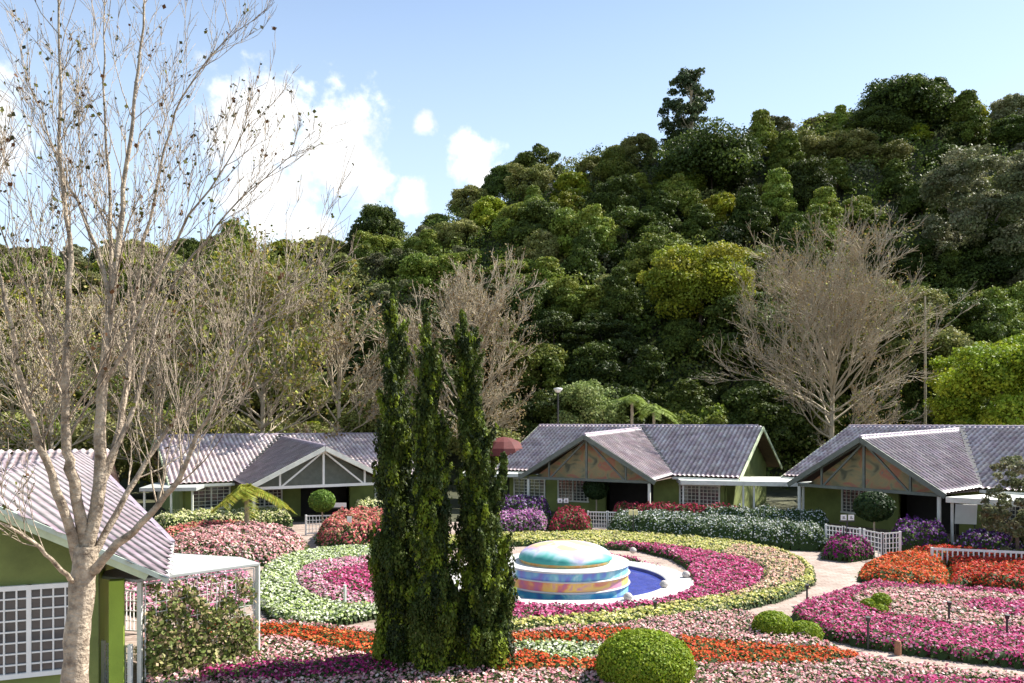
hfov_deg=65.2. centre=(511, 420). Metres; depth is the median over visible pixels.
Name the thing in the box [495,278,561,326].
forest tree
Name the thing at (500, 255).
forest tree
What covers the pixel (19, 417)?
forest tree
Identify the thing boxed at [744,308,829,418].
forest tree
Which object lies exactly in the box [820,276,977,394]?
tree
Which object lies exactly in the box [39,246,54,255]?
forest tree
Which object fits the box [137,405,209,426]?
forest tree
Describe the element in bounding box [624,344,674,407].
forest tree
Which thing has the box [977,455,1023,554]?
tree
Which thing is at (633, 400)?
palm tree
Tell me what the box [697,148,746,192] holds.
forest tree
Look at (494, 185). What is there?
forest tree
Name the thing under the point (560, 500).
sign stand
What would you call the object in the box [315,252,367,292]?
forest tree
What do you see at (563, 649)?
flower bed
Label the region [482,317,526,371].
forest tree
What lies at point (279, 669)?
flower bed
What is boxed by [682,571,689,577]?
stone lamp
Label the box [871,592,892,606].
topiary ball
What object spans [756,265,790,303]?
forest tree
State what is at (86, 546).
plane tree
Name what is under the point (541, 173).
forest tree
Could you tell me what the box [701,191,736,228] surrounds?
forest tree
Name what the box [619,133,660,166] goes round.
forest tree
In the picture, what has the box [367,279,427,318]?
forest tree
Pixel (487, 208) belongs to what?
forest tree
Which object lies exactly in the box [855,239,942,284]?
forest tree
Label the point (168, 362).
forest tree
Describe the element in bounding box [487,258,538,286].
forest tree
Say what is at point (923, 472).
lodge house
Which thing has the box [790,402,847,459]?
forest tree
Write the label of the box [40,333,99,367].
forest tree
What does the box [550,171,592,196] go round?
forest tree
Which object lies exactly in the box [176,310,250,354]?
forest tree
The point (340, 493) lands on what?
doorway
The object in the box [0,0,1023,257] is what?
sky
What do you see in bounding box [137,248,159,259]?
forest tree
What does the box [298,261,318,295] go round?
forest tree
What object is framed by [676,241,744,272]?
forest tree
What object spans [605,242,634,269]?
forest tree
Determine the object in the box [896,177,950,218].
forest tree
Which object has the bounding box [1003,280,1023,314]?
forest tree
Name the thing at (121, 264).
forest tree
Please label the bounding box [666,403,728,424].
tree
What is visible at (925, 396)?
utility pole
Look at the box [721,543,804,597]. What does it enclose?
flower bed
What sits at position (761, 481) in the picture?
walkway canopy
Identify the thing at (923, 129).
forest tree
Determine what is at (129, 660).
lattice fence
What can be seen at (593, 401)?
tree
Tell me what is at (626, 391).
forest tree
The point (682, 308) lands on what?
forest tree
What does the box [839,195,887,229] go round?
forest tree
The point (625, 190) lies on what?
forest tree
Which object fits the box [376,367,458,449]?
forest tree
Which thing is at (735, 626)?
flower bed
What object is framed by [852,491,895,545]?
standard tree
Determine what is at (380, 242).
forest tree
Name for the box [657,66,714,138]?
tall tree
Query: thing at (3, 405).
forest tree
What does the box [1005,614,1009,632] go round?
garden stake
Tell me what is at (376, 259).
forest tree
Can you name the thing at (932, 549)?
lattice fence
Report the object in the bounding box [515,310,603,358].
forest tree
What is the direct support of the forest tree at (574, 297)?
on the ground
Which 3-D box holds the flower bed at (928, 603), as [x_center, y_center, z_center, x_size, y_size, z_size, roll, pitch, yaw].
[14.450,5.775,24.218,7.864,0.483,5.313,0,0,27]
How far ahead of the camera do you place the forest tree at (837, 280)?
94.25 m
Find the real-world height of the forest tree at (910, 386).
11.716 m
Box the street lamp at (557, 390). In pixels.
[553,388,562,423]
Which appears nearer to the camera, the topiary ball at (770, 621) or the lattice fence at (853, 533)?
the topiary ball at (770, 621)
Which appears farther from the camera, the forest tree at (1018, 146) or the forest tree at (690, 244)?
the forest tree at (1018, 146)
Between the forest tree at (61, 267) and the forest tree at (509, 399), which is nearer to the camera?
the forest tree at (509, 399)
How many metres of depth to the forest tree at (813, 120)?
133.86 m
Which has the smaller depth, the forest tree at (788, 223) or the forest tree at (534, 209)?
the forest tree at (788, 223)
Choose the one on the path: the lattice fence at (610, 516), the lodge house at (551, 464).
the lattice fence at (610, 516)
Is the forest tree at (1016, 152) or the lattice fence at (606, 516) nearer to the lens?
the lattice fence at (606, 516)
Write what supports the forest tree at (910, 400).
on the ground
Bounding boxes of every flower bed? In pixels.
[125,568,252,620]
[136,608,1023,682]
[165,519,250,537]
[173,521,309,566]
[198,653,399,682]
[202,621,374,654]
[254,543,378,626]
[295,555,376,604]
[323,562,373,592]
[418,529,816,631]
[493,648,596,672]
[511,540,765,620]
[511,625,633,644]
[512,638,601,661]
[678,634,860,666]
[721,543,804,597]
[791,578,1023,668]
[826,672,1023,682]
[851,585,1023,628]
[855,548,950,586]
[910,544,1023,587]
[964,597,1023,617]
[972,560,1023,591]
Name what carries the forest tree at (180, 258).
on the ground
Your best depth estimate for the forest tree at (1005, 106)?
126.99 m
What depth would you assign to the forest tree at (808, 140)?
122.58 m
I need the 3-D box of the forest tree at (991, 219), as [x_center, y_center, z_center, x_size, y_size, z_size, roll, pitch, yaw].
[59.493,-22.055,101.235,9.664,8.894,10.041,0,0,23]
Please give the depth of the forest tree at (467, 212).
127.41 m
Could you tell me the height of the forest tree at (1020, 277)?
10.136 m
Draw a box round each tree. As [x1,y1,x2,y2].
[0,0,366,682]
[0,244,26,254]
[0,252,40,290]
[0,256,173,450]
[0,273,41,450]
[0,284,46,321]
[0,362,54,396]
[0,395,36,415]
[0,409,39,425]
[0,418,60,450]
[1,317,44,351]
[13,375,130,421]
[15,247,48,267]
[32,255,64,290]
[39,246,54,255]
[40,299,81,319]
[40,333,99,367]
[43,269,103,303]
[49,363,137,404]
[50,263,259,506]
[54,411,157,485]
[59,244,108,267]
[71,303,103,328]
[73,261,99,274]
[91,304,153,341]
[92,252,150,281]
[95,344,180,376]
[99,238,148,255]
[103,281,134,299]
[111,401,144,420]
[113,216,373,433]
[128,261,180,305]
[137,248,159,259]
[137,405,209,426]
[140,357,185,392]
[142,322,202,356]
[145,242,157,248]
[147,252,182,269]
[147,300,191,321]
[163,359,228,409]
[163,412,255,433]
[168,260,232,307]
[169,237,198,259]
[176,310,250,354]
[191,397,227,420]
[193,239,216,261]
[196,298,247,341]
[202,350,251,382]
[209,483,295,522]
[210,218,259,253]
[215,249,238,262]
[220,373,313,432]
[227,362,309,416]
[250,416,335,432]
[266,238,302,262]
[267,285,334,363]
[271,262,309,316]
[271,271,420,437]
[272,255,299,275]
[282,421,323,431]
[290,373,376,421]
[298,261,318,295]
[299,235,345,263]
[308,244,334,280]
[308,489,335,522]
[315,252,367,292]
[319,407,352,432]
[321,299,373,345]
[322,277,368,308]
[328,323,420,388]
[336,396,416,440]
[342,241,353,253]
[345,201,407,246]
[351,230,402,256]
[353,243,373,279]
[359,243,546,477]
[363,248,402,283]
[364,278,418,667]
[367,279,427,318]
[376,314,402,324]
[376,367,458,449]
[377,248,431,283]
[394,251,465,299]
[402,236,419,249]
[403,311,462,674]
[403,361,488,397]
[404,306,457,367]
[413,224,433,236]
[413,229,443,258]
[417,213,443,228]
[434,219,484,254]
[440,281,502,312]
[445,183,490,217]
[447,248,488,277]
[447,424,520,463]
[449,309,518,670]
[452,245,470,252]
[460,200,477,219]
[460,265,485,296]
[470,195,506,237]
[480,162,512,201]
[480,389,530,428]
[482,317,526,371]
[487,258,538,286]
[488,250,516,264]
[491,196,546,240]
[491,338,574,395]
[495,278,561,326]
[504,163,555,200]
[504,198,574,246]
[504,388,588,441]
[508,143,568,184]
[515,229,568,267]
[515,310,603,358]
[523,185,540,201]
[525,256,564,287]
[529,276,605,320]
[548,203,618,261]
[548,340,633,389]
[549,191,585,213]
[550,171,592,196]
[550,378,629,423]
[558,312,647,363]
[564,227,606,283]
[576,155,600,175]
[582,173,647,215]
[582,481,609,517]
[589,146,638,184]
[590,274,611,300]
[596,266,651,334]
[600,383,661,423]
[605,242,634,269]
[607,205,670,249]
[609,394,647,423]
[615,232,675,285]
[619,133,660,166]
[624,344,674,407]
[633,172,652,200]
[633,404,678,423]
[635,240,755,362]
[638,281,693,319]
[640,189,685,236]
[646,116,769,194]
[650,165,707,191]
[654,269,732,326]
[654,318,709,366]
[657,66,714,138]
[657,378,713,423]
[659,133,694,151]
[660,173,703,218]
[663,232,691,245]
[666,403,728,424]
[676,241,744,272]
[679,203,718,244]
[684,291,801,379]
[685,371,729,405]
[686,194,980,445]
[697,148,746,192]
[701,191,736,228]
[720,382,817,454]
[723,185,775,247]
[739,247,771,270]
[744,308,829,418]
[745,108,778,163]
[751,301,822,341]
[755,183,765,204]
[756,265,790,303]
[760,167,806,232]
[764,115,796,146]
[764,129,806,182]
[769,213,827,283]
[771,129,824,158]
[787,155,837,210]
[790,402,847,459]
[795,112,834,134]
[804,203,848,265]
[805,186,848,240]
[813,344,855,390]
[815,127,877,164]
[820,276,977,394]
[821,264,869,289]
[827,104,855,132]
[827,157,857,195]
[838,394,929,428]
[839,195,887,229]
[841,329,960,406]
[849,105,916,142]
[851,73,957,130]
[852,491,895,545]
[853,228,903,253]
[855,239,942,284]
[860,139,914,168]
[873,158,914,197]
[879,318,930,372]
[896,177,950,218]
[896,368,995,424]
[901,280,949,325]
[904,122,934,144]
[911,143,1023,288]
[913,287,1010,343]
[915,206,961,239]
[919,144,966,169]
[922,332,1023,424]
[929,247,974,295]
[932,76,956,97]
[942,89,992,145]
[942,99,991,126]
[950,219,1023,287]
[952,209,1023,240]
[953,285,1023,340]
[977,114,1023,147]
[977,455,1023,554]
[979,176,1011,190]
[988,92,1023,124]
[990,150,1021,176]
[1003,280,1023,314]
[1005,269,1023,286]
[1010,141,1023,154]
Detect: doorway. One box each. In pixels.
[301,486,346,513]
[610,482,652,511]
[907,494,958,534]
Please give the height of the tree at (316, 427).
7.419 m
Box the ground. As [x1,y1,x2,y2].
[7,127,1014,521]
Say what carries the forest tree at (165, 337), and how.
on the ground
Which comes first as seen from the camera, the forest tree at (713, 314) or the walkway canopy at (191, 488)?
the walkway canopy at (191, 488)
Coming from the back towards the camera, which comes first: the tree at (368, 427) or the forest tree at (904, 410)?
the forest tree at (904, 410)
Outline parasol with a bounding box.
[490,437,522,455]
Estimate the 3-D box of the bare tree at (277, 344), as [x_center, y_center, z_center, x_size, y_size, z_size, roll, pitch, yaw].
[-19.832,-4.106,57.537,17.028,21.192,16.737,0,0,-30]
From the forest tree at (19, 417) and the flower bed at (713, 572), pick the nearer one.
the flower bed at (713, 572)
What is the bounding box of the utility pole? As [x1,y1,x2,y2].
[924,296,926,424]
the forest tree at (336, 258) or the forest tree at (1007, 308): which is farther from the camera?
the forest tree at (336, 258)
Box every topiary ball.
[593,627,697,682]
[751,610,793,636]
[792,619,824,641]
[860,598,875,607]
[870,603,890,614]
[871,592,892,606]
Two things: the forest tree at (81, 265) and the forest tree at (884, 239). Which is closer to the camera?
the forest tree at (884, 239)
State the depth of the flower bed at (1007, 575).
27.96 m
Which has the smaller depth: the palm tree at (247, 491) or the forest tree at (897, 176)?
the palm tree at (247, 491)
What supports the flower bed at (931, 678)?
on the path
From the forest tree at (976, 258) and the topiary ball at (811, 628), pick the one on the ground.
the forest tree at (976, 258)
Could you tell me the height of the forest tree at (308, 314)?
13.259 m
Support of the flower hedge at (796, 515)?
on the path
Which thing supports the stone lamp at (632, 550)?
on the path
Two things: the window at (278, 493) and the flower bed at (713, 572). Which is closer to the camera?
the flower bed at (713, 572)
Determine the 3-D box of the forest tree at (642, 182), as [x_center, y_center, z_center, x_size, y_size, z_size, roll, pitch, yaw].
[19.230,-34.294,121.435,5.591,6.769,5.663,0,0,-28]
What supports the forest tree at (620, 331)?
on the ground
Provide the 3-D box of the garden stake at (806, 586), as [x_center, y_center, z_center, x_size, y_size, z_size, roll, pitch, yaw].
[9.620,5.660,26.068,0.133,0.681,0.132,0,0,0]
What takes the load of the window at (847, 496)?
in the lodge house at (923, 472)
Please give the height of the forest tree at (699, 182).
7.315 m
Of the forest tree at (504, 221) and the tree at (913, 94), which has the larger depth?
the tree at (913, 94)
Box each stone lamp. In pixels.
[623,592,632,600]
[629,547,636,553]
[660,580,668,587]
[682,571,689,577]
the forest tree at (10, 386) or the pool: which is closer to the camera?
the pool
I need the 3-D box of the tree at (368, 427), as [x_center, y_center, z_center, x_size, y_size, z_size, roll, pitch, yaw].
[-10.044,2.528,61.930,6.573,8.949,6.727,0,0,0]
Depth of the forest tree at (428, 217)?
134.01 m
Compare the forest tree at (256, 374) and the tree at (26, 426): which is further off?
the forest tree at (256, 374)
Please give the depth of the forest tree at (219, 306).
96.10 m
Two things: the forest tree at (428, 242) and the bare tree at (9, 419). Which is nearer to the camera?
the bare tree at (9, 419)
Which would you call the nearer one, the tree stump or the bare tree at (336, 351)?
the tree stump
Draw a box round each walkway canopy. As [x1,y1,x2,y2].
[102,553,259,682]
[139,483,206,513]
[463,471,517,476]
[676,476,811,509]
[946,494,1023,544]
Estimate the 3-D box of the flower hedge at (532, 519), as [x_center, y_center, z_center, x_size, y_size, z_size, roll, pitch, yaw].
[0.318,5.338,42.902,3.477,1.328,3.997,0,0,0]
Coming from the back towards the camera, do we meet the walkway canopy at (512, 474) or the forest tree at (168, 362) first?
the forest tree at (168, 362)
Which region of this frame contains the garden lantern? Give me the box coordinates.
[629,510,637,531]
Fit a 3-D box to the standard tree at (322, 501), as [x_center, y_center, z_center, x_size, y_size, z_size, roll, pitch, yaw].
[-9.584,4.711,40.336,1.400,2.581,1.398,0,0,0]
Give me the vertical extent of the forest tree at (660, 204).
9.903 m
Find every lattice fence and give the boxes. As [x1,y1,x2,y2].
[101,640,132,682]
[125,590,136,631]
[305,515,330,534]
[587,511,607,529]
[608,511,615,529]
[825,524,843,540]
[843,526,860,536]
[863,529,881,557]
[882,531,900,554]
[930,547,1023,564]
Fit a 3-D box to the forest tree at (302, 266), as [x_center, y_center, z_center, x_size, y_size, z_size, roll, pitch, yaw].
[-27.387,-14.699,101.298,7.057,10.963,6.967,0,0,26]
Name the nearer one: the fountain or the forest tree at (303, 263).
the fountain
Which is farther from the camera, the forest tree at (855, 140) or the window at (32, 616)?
the forest tree at (855, 140)
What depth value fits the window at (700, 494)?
48.50 m
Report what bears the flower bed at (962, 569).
on the path
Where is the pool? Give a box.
[452,561,693,604]
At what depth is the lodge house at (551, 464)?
51.39 m
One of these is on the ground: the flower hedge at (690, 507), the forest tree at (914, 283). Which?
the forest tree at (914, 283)
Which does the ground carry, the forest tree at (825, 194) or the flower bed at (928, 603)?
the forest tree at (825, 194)
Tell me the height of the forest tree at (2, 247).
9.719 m
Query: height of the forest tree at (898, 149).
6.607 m
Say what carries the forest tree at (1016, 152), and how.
on the ground
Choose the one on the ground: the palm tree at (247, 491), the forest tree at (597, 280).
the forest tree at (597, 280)
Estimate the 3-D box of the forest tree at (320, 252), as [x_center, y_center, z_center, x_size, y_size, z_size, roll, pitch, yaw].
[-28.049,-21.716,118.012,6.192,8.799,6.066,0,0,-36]
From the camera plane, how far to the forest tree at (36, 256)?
128.52 m
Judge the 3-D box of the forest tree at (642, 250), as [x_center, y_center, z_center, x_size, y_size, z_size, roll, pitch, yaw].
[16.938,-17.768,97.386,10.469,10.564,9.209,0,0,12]
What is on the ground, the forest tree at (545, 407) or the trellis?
the forest tree at (545, 407)
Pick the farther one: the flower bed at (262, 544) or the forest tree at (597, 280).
the forest tree at (597, 280)
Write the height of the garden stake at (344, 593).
0.850 m
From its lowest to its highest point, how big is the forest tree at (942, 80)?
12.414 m
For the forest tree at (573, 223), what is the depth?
102.02 m
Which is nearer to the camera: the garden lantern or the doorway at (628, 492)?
the garden lantern
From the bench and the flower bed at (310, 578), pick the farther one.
the bench
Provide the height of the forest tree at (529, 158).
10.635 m
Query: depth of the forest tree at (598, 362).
75.36 m
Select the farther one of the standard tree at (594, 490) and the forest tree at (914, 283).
the forest tree at (914, 283)
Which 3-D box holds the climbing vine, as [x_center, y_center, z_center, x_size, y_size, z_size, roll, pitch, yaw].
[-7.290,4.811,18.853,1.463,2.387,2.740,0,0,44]
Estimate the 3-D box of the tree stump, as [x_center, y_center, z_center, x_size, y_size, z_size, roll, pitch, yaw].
[9.900,5.815,20.513,0.176,0.369,0.177,0,0,0]
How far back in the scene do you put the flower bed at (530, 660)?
18.77 m
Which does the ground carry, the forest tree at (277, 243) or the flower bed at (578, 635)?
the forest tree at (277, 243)
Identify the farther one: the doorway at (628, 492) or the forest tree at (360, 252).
the forest tree at (360, 252)
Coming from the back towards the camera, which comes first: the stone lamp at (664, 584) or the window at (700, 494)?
the window at (700, 494)
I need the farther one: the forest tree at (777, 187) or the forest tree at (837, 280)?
the forest tree at (777, 187)
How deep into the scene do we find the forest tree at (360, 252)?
116.73 m
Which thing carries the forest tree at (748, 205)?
on the ground
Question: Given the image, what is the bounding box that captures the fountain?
[503,540,629,599]
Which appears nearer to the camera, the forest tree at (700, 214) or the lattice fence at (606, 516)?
the lattice fence at (606, 516)
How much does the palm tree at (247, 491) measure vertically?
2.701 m
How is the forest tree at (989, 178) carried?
on the ground
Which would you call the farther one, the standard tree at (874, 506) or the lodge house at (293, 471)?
the lodge house at (293, 471)
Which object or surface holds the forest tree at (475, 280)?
on the ground
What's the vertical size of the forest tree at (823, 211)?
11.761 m
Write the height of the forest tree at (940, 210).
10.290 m
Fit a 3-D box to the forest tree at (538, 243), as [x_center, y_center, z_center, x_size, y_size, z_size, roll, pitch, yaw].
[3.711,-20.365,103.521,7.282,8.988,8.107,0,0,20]
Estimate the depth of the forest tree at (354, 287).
103.04 m
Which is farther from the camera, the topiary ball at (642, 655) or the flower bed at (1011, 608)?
the flower bed at (1011, 608)
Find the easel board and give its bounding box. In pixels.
[954,504,976,540]
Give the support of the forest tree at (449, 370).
on the ground
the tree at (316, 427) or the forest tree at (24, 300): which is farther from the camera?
the forest tree at (24, 300)
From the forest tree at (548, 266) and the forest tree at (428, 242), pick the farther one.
the forest tree at (428, 242)
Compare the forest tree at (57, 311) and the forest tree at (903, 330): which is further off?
the forest tree at (57, 311)
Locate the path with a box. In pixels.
[106,522,1023,682]
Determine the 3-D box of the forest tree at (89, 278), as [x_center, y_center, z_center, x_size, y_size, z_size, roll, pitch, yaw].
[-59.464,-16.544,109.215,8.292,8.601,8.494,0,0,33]
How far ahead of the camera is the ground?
82.66 m
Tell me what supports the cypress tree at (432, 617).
on the path
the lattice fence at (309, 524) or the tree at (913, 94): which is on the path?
the lattice fence at (309, 524)
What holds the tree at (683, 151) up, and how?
on the ground
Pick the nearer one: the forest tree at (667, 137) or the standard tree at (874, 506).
the standard tree at (874, 506)
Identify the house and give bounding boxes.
[0,449,176,682]
[143,432,414,516]
[495,424,781,513]
[781,424,1023,535]
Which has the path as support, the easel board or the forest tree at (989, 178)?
the easel board
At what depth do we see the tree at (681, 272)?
81.44 m
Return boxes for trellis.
[144,568,253,682]
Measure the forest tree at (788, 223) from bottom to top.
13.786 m
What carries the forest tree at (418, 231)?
on the ground
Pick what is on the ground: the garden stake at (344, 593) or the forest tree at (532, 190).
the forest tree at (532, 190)
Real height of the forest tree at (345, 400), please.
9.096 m
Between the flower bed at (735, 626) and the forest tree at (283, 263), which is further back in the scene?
the forest tree at (283, 263)
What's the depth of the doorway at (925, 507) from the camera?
43.41 m
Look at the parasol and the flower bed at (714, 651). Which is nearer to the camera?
the flower bed at (714, 651)
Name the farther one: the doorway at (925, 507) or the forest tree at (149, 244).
the forest tree at (149, 244)
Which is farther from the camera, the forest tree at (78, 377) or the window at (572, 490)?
the forest tree at (78, 377)
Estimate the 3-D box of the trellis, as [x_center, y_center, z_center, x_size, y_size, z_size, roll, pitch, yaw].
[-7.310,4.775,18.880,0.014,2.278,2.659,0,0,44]
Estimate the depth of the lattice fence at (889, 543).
34.54 m
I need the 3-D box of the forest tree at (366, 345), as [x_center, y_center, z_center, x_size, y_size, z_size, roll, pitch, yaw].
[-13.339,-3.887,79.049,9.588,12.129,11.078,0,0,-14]
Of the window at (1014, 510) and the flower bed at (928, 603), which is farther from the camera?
the window at (1014, 510)
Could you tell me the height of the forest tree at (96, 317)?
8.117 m
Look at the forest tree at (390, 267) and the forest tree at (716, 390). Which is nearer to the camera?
the forest tree at (716, 390)
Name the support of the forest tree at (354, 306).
on the ground
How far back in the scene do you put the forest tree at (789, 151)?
119.90 m
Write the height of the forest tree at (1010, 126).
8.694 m
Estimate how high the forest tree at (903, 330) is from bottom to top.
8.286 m
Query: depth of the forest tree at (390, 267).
105.01 m
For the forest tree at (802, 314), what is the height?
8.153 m
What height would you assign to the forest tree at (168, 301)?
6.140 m
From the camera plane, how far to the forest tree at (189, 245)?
123.53 m
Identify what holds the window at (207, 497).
in the lodge house at (293, 471)
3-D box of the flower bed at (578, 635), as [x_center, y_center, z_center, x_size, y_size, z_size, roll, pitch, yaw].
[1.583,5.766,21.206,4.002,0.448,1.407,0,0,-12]
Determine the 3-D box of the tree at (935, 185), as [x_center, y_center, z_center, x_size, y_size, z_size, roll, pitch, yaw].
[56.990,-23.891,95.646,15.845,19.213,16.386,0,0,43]
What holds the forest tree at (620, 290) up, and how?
on the ground
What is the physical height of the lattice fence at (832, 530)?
1.210 m
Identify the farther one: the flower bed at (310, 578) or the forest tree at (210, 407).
the forest tree at (210, 407)
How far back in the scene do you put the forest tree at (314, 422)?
70.24 m
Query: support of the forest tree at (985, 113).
on the ground
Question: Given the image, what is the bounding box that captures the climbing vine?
[143,571,267,682]
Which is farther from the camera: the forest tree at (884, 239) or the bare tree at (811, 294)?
the forest tree at (884, 239)
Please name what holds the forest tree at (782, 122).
on the ground
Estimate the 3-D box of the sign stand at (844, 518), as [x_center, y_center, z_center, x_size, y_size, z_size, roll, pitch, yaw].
[15.227,5.130,36.349,0.680,1.740,0.090,0,0,0]
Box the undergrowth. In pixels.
[0,104,1023,490]
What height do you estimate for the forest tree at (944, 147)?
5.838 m
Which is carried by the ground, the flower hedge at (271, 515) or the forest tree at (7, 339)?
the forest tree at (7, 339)
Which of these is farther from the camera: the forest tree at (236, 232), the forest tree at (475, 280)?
the forest tree at (236, 232)
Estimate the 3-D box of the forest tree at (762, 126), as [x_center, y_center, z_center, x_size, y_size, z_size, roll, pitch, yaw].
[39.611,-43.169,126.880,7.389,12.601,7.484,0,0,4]
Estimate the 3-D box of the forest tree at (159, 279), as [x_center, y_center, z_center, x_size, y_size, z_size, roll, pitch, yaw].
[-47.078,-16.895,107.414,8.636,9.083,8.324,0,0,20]
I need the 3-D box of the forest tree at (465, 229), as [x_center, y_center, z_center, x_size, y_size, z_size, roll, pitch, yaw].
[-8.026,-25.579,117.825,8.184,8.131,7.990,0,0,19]
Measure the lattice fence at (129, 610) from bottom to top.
1.260 m
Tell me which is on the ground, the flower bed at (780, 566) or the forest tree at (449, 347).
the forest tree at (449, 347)
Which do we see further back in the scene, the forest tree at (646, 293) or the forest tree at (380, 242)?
the forest tree at (380, 242)
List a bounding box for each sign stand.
[347,516,351,522]
[557,498,568,506]
[839,515,854,534]
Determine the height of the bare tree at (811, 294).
23.426 m
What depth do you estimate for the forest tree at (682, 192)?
112.59 m
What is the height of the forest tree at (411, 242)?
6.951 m
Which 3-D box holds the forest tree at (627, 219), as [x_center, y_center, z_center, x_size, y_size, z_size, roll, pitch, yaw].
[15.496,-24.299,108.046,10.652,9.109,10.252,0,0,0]
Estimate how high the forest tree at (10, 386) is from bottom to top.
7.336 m
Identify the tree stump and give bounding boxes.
[894,640,901,655]
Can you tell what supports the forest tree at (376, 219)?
on the ground
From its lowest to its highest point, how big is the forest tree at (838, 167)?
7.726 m
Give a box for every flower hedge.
[154,506,292,529]
[313,505,382,546]
[353,496,382,507]
[499,507,549,532]
[501,494,552,522]
[546,505,592,532]
[607,507,828,551]
[611,501,737,519]
[703,503,831,537]
[820,530,874,562]
[887,514,950,551]
[951,528,1023,550]
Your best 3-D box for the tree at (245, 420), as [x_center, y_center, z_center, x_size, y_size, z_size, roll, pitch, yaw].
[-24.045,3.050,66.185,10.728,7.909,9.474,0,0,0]
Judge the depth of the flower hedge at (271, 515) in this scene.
44.49 m
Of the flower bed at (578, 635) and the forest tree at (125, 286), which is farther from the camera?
the forest tree at (125, 286)
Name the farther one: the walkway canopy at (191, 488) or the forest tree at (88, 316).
the forest tree at (88, 316)
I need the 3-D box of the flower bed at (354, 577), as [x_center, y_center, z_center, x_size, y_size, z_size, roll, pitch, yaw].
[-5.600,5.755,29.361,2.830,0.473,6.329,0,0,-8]
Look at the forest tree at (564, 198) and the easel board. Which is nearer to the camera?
the easel board
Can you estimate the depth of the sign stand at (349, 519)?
37.77 m
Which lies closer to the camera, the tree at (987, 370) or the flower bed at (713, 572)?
the flower bed at (713, 572)
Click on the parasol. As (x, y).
(507, 445)
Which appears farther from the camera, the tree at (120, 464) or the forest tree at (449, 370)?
the forest tree at (449, 370)
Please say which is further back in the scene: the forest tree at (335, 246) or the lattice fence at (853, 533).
the forest tree at (335, 246)
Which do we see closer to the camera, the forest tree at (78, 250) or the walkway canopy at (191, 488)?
the walkway canopy at (191, 488)
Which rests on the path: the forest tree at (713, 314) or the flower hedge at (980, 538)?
the flower hedge at (980, 538)
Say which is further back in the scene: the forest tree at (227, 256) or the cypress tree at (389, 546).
the forest tree at (227, 256)
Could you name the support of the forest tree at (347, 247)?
on the ground
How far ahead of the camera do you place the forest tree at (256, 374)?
76.50 m
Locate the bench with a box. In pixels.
[332,503,345,509]
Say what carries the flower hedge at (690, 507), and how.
on the path
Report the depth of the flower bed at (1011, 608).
24.40 m
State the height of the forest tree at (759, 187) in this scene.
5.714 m
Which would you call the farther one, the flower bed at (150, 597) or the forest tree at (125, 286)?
the forest tree at (125, 286)
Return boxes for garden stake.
[343,585,346,602]
[805,584,808,598]
[866,616,870,649]
[947,601,951,621]
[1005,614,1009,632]
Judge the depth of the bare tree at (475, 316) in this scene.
60.09 m
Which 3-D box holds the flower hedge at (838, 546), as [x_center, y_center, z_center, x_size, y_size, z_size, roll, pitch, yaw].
[15.149,5.492,35.953,2.235,1.027,4.680,0,0,25]
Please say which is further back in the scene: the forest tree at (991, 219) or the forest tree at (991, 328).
the forest tree at (991, 219)
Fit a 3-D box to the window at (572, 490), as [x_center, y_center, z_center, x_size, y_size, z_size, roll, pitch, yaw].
[3.995,4.550,52.463,2.260,1.500,0.100,0,0,28]
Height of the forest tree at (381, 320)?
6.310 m
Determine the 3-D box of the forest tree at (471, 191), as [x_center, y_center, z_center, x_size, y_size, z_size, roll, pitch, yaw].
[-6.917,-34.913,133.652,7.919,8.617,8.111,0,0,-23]
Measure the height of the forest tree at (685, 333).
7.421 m
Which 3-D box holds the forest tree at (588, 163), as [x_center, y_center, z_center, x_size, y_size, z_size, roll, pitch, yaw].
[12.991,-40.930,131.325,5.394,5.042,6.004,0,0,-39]
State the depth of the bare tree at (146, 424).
54.85 m
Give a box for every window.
[0,582,67,679]
[194,486,230,509]
[249,489,282,507]
[513,477,545,498]
[557,480,588,502]
[678,484,720,505]
[840,489,866,513]
[993,505,1023,528]
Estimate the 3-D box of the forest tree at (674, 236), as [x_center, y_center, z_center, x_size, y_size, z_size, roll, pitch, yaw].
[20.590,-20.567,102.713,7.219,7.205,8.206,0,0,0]
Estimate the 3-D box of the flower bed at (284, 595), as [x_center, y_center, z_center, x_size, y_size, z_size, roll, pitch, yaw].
[-6.896,5.781,30.650,5.669,0.458,15.740,0,0,-9]
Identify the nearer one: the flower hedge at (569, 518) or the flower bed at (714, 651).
the flower bed at (714, 651)
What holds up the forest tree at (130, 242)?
on the ground
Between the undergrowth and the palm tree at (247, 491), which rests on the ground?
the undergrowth
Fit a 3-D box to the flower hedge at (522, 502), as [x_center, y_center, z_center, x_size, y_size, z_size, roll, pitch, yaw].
[0.195,5.112,46.489,4.402,1.830,3.358,0,0,0]
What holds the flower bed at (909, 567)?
on the path
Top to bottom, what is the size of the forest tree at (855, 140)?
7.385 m
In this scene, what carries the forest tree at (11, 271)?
on the ground
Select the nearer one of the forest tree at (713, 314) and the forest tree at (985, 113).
the forest tree at (713, 314)
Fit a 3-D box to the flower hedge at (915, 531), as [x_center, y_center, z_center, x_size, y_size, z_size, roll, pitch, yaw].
[18.714,5.200,36.654,2.646,1.579,3.533,0,0,39]
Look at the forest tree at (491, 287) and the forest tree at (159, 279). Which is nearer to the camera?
the forest tree at (491, 287)
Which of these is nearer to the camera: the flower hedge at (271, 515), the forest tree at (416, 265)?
the flower hedge at (271, 515)
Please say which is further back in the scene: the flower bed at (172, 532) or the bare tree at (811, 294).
the bare tree at (811, 294)
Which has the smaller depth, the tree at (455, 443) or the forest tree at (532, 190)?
the tree at (455, 443)

